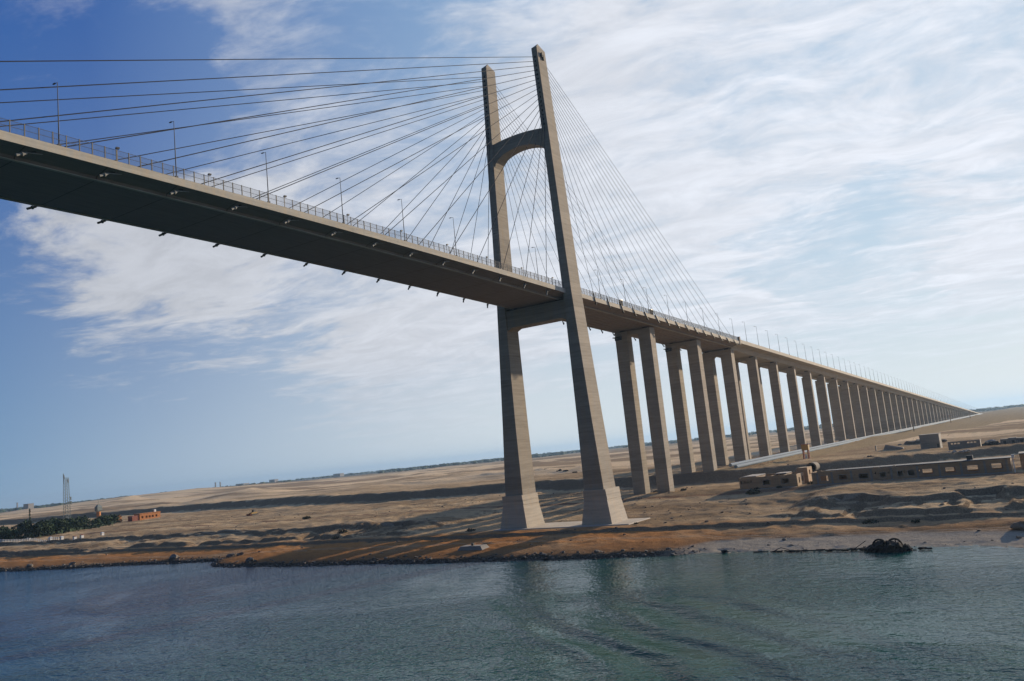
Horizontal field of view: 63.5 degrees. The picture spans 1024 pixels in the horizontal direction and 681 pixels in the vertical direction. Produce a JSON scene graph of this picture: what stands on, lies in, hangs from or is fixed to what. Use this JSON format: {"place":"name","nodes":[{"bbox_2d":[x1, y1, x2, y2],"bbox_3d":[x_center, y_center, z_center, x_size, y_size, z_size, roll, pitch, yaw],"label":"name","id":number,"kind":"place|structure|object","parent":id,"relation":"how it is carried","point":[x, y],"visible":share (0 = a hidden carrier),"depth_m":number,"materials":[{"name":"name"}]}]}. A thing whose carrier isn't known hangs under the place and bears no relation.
{"place":"outdoors","nodes":[
{"label":"outdoors","id":0,"kind":"place"},
{"bbox_2d":[0,545,1023,680],"bbox_3d":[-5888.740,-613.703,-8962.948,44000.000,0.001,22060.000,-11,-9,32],"label":"water","id":1,"kind":"structure","parent":0,"point":[945,614],"depth_m":134.64,"materials":[{"name":"blue liquid"}]},
{"bbox_2d":[754,538,932,552],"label":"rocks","id":2,"kind":"object","parent":1,"relation":"in","point":[884,546],"visible":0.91,"depth_m":164.51,"materials":[{"name":"black stone"}]},
{"bbox_2d":[0,406,1023,571],"bbox_3d":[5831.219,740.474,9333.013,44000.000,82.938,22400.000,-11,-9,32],"label":"ground","id":3,"kind":"structure","parent":0,"point":[808,513],"depth_m":316.82,"materials":[{"name":"beige sand"}]},
{"bbox_2d":[0,527,9,538],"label":"bushy tree","id":4,"kind":"object","parent":3,"relation":"on","point":[2,530],"visible":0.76,"depth_m":501.16,"materials":[{"name":"green plant"}]},
{"bbox_2d":[2,529,21,540],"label":"spreading tree","id":5,"kind":"object","parent":3,"relation":"on","point":[10,533],"visible":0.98,"depth_m":500.46,"materials":[{"name":"green plant"}]},
{"bbox_2d":[11,519,33,530],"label":"broadleaf tree","id":6,"kind":"object","parent":3,"relation":"on","point":[21,525],"visible":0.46,"depth_m":526.18,"materials":[{"name":"green plant"}]},
{"bbox_2d":[18,524,36,537],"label":"broadleaf tree","id":7,"kind":"object","parent":3,"relation":"on","point":[26,530],"visible":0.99,"depth_m":502.69,"materials":[{"name":"green plant"}]},
{"bbox_2d":[23,503,33,508],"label":"distant building","id":8,"kind":"structure","parent":3,"relation":"on","point":[28,506],"depth_m":2549.37,"materials":[{"name":"white"}]},
{"bbox_2d":[0,537,58,541],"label":"white fence","id":9,"kind":"object","parent":3,"relation":"on","point":[27,539],"visible":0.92,"depth_m":472.82,"materials":[{"name":"paint"}]},
{"bbox_2d":[32,520,50,536],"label":"broadleaf tree","id":10,"kind":"object","parent":3,"relation":"on","point":[40,526],"visible":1,"depth_m":507.14,"materials":[{"name":"green plant"}]},
{"bbox_2d":[44,522,57,535],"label":"spreading tree","id":11,"kind":"object","parent":3,"relation":"on","point":[50,525],"visible":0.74,"depth_m":513.35,"materials":[{"name":"green plant"}]},
{"bbox_2d":[0,520,120,540],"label":"undergrowth","id":12,"kind":"object","parent":3,"relation":"on","point":[82,528],"visible":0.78,"depth_m":535.49,"materials":[{"name":"green plant"}]},
{"bbox_2d":[51,518,69,530],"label":"broadleaf tree","id":13,"kind":"object","parent":3,"relation":"on","point":[59,524],"visible":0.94,"depth_m":521.12,"materials":[{"name":"green plant"}]},
{"bbox_2d":[63,474,71,519],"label":"lattice mast","id":14,"kind":"object","parent":3,"relation":"on","point":[65,483],"visible":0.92,"depth_m":755.28,"materials":[{"name":"metal"}]},
{"bbox_2d":[63,520,72,529],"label":"spreading tree","id":15,"kind":"object","parent":3,"relation":"on","point":[69,527],"visible":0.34,"depth_m":529.26,"materials":[{"name":"green plant"}]},
{"bbox_2d":[66,517,82,528],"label":"broadleaf tree","id":16,"kind":"object","parent":3,"relation":"on","point":[73,522],"visible":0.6,"depth_m":539.84,"materials":[{"name":"green plant"}]},
{"bbox_2d":[74,517,87,529],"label":"bushy tree","id":17,"kind":"object","parent":3,"relation":"on","point":[82,524],"visible":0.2,"depth_m":552.73,"materials":[{"name":"green plant"}]},
{"bbox_2d":[80,515,90,525],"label":"broadleaf tree","id":18,"kind":"object","parent":3,"relation":"on","point":[86,519],"visible":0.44,"depth_m":568.15,"materials":[{"name":"green plant"}]},
{"bbox_2d":[90,518,102,524],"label":"spreading tree","id":19,"kind":"object","parent":3,"relation":"on","point":[96,521],"visible":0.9,"depth_m":592.96,"materials":[{"name":"green plant"}]},
{"bbox_2d":[95,504,101,517],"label":"watchtower","id":20,"kind":"structure","parent":3,"relation":"on","point":[98,509],"depth_m":700.45,"materials":[{"name":"paint"}]},
{"bbox_2d":[98,515,109,523],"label":"broadleaf tree","id":21,"kind":"object","parent":3,"relation":"on","point":[102,518],"visible":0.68,"depth_m":605.49,"materials":[{"name":"green plant"}]},
{"bbox_2d":[107,514,121,522],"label":"bushy tree","id":22,"kind":"object","parent":3,"relation":"on","point":[115,517],"visible":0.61,"depth_m":622.36,"materials":[{"name":"green plant"}]},
{"bbox_2d":[128,509,160,521],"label":"orange building","id":23,"kind":"structure","parent":3,"relation":"on","point":[147,515],"depth_m":640.99,"materials":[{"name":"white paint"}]},
{"bbox_2d":[168,554,179,559],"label":"boulder","id":24,"kind":"object","parent":3,"relation":"on","point":[173,556],"visible":0.79,"depth_m":308.80,"materials":[{"name":"grey stone"}]},
{"bbox_2d":[245,557,256,562],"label":"boulder","id":25,"kind":"object","parent":3,"relation":"on","point":[249,560],"visible":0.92,"depth_m":267.51,"materials":[{"name":"grey stone"}]},
{"bbox_2d":[246,510,257,515],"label":"bulldozer","id":26,"kind":"object","parent":3,"relation":"on","point":[253,512],"visible":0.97,"depth_m":509.43,"materials":[{"name":"yellow paint"}]},
{"bbox_2d":[333,473,343,476],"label":"distant building","id":27,"kind":"structure","parent":3,"relation":"on","point":[338,475],"depth_m":4442.89,"materials":[{"name":"white concrete"}]},
{"bbox_2d":[337,529,347,533],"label":"shrub","id":28,"kind":"object","parent":3,"relation":"on","point":[343,531],"visible":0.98,"depth_m":304.33,"materials":[{"name":"green plant"}]},
{"bbox_2d":[458,543,488,550],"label":"concrete box","id":29,"kind":"object","parent":3,"relation":"on","point":[472,546],"visible":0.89,"depth_m":230.69,"materials":[{"name":"concrete"}]},
{"bbox_2d":[0,44,979,530],"bbox_3d":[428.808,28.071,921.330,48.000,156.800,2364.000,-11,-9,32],"label":"cable stayed bridge","id":30,"kind":"structure","parent":3,"relation":"on","point":[38,172],"depth_m":261.28,"materials":[{"name":"concrete"}]},
{"bbox_2d":[52,82,60,145],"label":"street lamp","id":31,"kind":"object","parent":30,"relation":"on","point":[59,144],"visible":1,"depth_m":127.28,"materials":[{"name":"metal"}]},
{"bbox_2d":[169,121,177,176],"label":"street lamp","id":32,"kind":"object","parent":30,"relation":"on","point":[175,149],"visible":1,"depth_m":144.48,"materials":[{"name":"metal"}]},
{"bbox_2d":[261,152,269,202],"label":"street lamp","id":33,"kind":"object","parent":30,"relation":"on","point":[267,176],"visible":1,"depth_m":161.65,"materials":[{"name":"metal"}]},
{"bbox_2d":[336,178,343,222],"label":"street lamp","id":34,"kind":"object","parent":30,"relation":"on","point":[341,199],"visible":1,"depth_m":178.72,"materials":[{"name":"metal"}]},
{"bbox_2d":[398,199,405,240],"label":"street lamp","id":35,"kind":"object","parent":30,"relation":"on","point":[403,220],"visible":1,"depth_m":195.74,"materials":[{"name":"metal"}]},
{"bbox_2d":[0,539,993,571],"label":"shore stones","id":36,"kind":"object","parent":3,"relation":"on","point":[410,562],"visible":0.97,"depth_m":236.03,"materials":[{"name":"grey stone"}]},
{"bbox_2d":[0,404,1023,512],"bbox_3d":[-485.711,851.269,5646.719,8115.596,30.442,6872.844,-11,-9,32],"label":"tree belt","id":37,"kind":"object","parent":3,"relation":"on","point":[486,460],"visible":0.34,"depth_m":3606.75,"materials":[{"name":"green plant"}]},
{"bbox_2d":[10,464,1021,563],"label":"scattered stones","id":38,"kind":"object","parent":3,"relation":"on","point":[1018,537],"visible":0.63,"depth_m":249.23,"materials":[{"name":"stone"}]},
{"bbox_2d":[745,488,761,494],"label":"shrub","id":39,"kind":"object","parent":3,"relation":"on","point":[751,491],"visible":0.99,"depth_m":274.70,"materials":[{"name":"green plant"}]},
{"bbox_2d":[739,466,811,489],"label":"ruined building","id":40,"kind":"structure","parent":3,"relation":"on","point":[801,476],"depth_m":286.14,"materials":[{"name":"beige concrete"}]},
{"bbox_2d":[801,444,809,458],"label":"guard booth","id":41,"kind":"object","parent":3,"relation":"on","point":[805,447],"visible":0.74,"depth_m":416.46,"materials":[{"name":"paint"}]},
{"bbox_2d":[807,462,819,471],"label":"culvert pipe","id":42,"kind":"object","parent":3,"relation":"on","point":[815,466],"visible":0.82,"depth_m":332.00,"materials":[{"name":"white concrete"}]},
{"bbox_2d":[729,413,981,466],"bbox_3d":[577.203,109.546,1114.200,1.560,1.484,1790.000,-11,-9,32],"label":"pipeline","id":43,"kind":"object","parent":3,"relation":"on","point":[756,459],"visible":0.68,"depth_m":499.36,"materials":[{"name":"grey metal"}]},
{"bbox_2d":[734,413,982,467],"bbox_3d":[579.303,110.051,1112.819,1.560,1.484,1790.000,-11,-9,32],"label":"pipeline","id":44,"kind":"object","parent":3,"relation":"on","point":[765,460],"visible":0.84,"depth_m":477.62,"materials":[{"name":"grey metal"}]},
{"bbox_2d":[862,518,878,523],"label":"shrub","id":45,"kind":"object","parent":3,"relation":"on","point":[870,520],"visible":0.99,"depth_m":196.05,"materials":[{"name":"green plant"}]},
{"bbox_2d":[875,445,903,450],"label":"fallen slab","id":46,"kind":"structure","parent":3,"relation":"on","point":[888,447],"depth_m":424.96,"materials":[{"name":"grey concrete"}]},
{"bbox_2d":[811,455,1012,485],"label":"ruined building","id":47,"kind":"structure","parent":3,"relation":"on","point":[876,473],"depth_m":261.04,"materials":[{"name":"concrete"}]},
{"bbox_2d":[898,439,946,444],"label":"rubble heap","id":48,"kind":"object","parent":3,"relation":"on","point":[916,441],"visible":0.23,"depth_m":474.23,"materials":[{"name":"grey stone"}]},
{"bbox_2d":[918,433,942,448],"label":"concrete hut","id":49,"kind":"object","parent":3,"relation":"on","point":[933,440],"visible":0.8,"depth_m":401.10,"materials":[{"name":"concrete"}]},
{"bbox_2d":[949,449,970,452],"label":"rubble heap","id":50,"kind":"object","parent":3,"relation":"on","point":[966,450],"visible":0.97,"depth_m":337.85,"materials":[{"name":"grey stone"}]},
{"bbox_2d":[948,439,981,449],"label":"ruined wall","id":51,"kind":"structure","parent":3,"relation":"on","point":[962,445],"depth_m":363.34,"materials":[{"name":"grey concrete"}]},
{"bbox_2d":[982,441,1000,445],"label":"rubble heap","id":52,"kind":"object","parent":3,"relation":"on","point":[991,443],"visible":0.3,"depth_m":371.81,"materials":[{"name":"grey stone"}]},
{"bbox_2d":[1000,437,1023,443],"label":"concrete hut","id":53,"kind":"object","parent":3,"relation":"on","point":[1011,440],"visible":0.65,"depth_m":360.61,"materials":[{"name":"concrete"}]},
{"bbox_2d":[1003,439,1023,443],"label":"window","id":54,"kind":"structure","parent":53,"relation":"in","point":[1021,440],"depth_m":360.12,"materials":[{"name":"metal"}]},
{"bbox_2d":[1010,521,1023,529],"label":"gravel mound","id":55,"kind":"object","parent":3,"relation":"on","point":[1018,525],"visible":1,"depth_m":167.15,"materials":[{"name":"grey gravel"}]},
{"bbox_2d":[1018,451,1023,468],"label":"brick building","id":56,"kind":"structure","parent":3,"relation":"on","point":[1021,454],"depth_m":254.78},
{"bbox_2d":[0,0,1023,508],"label":"sky","id":57,"kind":"structure","parent":0,"point":[843,179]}
]}

